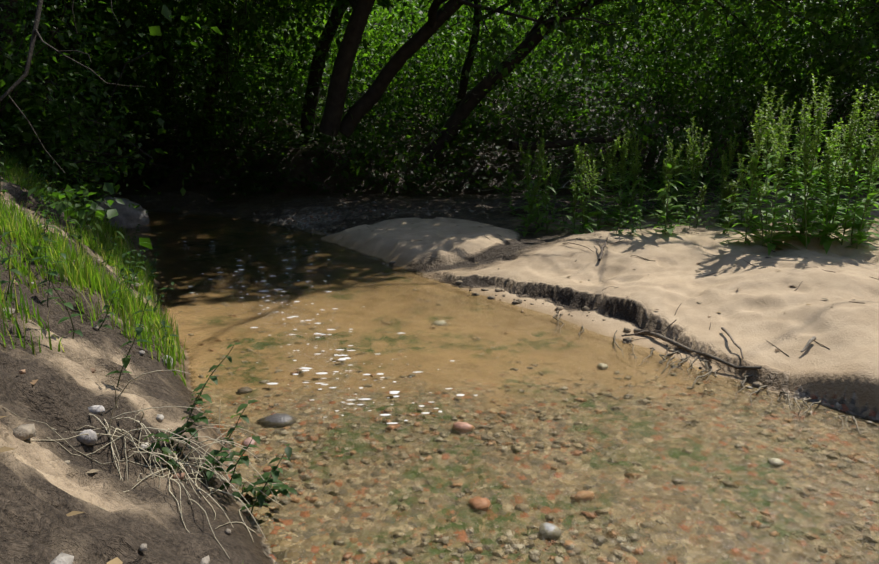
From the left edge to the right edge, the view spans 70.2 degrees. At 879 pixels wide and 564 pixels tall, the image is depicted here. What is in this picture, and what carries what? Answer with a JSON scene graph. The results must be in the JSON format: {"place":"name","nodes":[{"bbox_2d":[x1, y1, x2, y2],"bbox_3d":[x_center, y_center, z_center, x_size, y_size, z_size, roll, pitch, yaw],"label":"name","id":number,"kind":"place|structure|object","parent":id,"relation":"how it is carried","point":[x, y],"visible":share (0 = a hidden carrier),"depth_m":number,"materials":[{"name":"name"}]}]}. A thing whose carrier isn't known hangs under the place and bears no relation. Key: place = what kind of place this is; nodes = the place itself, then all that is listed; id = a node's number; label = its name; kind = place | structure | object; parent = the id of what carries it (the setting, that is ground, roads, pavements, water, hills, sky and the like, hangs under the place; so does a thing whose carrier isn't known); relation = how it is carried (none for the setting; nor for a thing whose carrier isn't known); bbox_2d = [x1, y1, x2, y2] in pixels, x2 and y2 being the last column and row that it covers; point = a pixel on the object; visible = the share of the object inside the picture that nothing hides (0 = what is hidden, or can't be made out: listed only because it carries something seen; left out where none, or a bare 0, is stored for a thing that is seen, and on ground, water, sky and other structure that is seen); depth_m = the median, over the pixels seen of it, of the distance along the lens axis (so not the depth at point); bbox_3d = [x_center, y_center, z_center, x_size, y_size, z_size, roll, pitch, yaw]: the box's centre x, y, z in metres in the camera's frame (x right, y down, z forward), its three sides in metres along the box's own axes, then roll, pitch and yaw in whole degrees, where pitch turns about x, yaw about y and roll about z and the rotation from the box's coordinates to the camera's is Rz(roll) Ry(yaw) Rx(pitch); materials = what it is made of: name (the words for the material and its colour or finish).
{"place":"outdoors","nodes":[
{"label":"outdoors","id":0,"kind":"place"},
{"bbox_2d":[0,12,878,563],"bbox_3d":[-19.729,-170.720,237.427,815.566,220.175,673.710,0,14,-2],"label":"ground","id":1,"kind":"structure","parent":0,"point":[64,392],"depth_m":5.46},
{"bbox_2d":[0,148,243,563],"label":"grass","id":2,"kind":"structure","parent":1,"relation":"on","point":[92,273],"depth_m":4.52,"materials":[{"name":"green plant"}]},
{"bbox_2d":[6,370,289,558],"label":"exposed roots","id":3,"kind":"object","parent":1,"relation":"on","point":[187,463],"depth_m":2.60,"materials":[{"name":"plant"}]},
{"bbox_2d":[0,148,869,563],"bbox_3d":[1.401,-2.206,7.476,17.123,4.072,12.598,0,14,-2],"label":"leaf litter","id":4,"kind":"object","parent":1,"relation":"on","point":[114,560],"visible":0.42,"depth_m":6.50,"materials":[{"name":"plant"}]},
{"bbox_2d":[1,192,872,563],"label":"stones","id":5,"kind":"object","parent":1,"relation":"on","point":[131,216],"visible":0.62,"depth_m":6.17,"materials":[{"name":"grey stone"}]},
{"bbox_2d":[0,0,878,249],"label":"tree","id":6,"kind":"object","parent":1,"relation":"on","point":[408,19],"depth_m":13.48,"materials":[{"name":"green plant"}]},
{"bbox_2d":[0,73,878,518],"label":"herb","id":7,"kind":"object","parent":1,"relation":"on","point":[776,209],"depth_m":6.78,"materials":[{"name":"green plant"}]},
{"bbox_2d":[231,311,870,530],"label":"wet pebbles","id":8,"kind":"object","parent":1,"relation":"on","point":[279,417],"visible":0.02,"depth_m":3.68,"materials":[{"name":"stone"}]},
{"bbox_2d":[338,180,878,434],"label":"sticks","id":9,"kind":"object","parent":1,"relation":"on","point":[673,342],"visible":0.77,"depth_m":4.67,"materials":[{"name":"brown wood"}]},
{"bbox_2d":[118,211,878,563],"bbox_3d":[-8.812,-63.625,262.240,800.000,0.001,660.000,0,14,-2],"label":"water","id":10,"kind":"structure","parent":0,"point":[592,447],"depth_m":3.61,"materials":[{"name":"beige liquid"}]},
{"bbox_2d":[184,241,476,423],"bbox_3d":[-1.703,0.070,6.744,1.871,0.008,6.932,-6,15,-22],"label":"glint","id":11,"kind":"object","parent":10,"relation":"on","point":[392,392],"visible":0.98,"depth_m":4.49,"materials":[{"name":"white liquid"}]}
]}

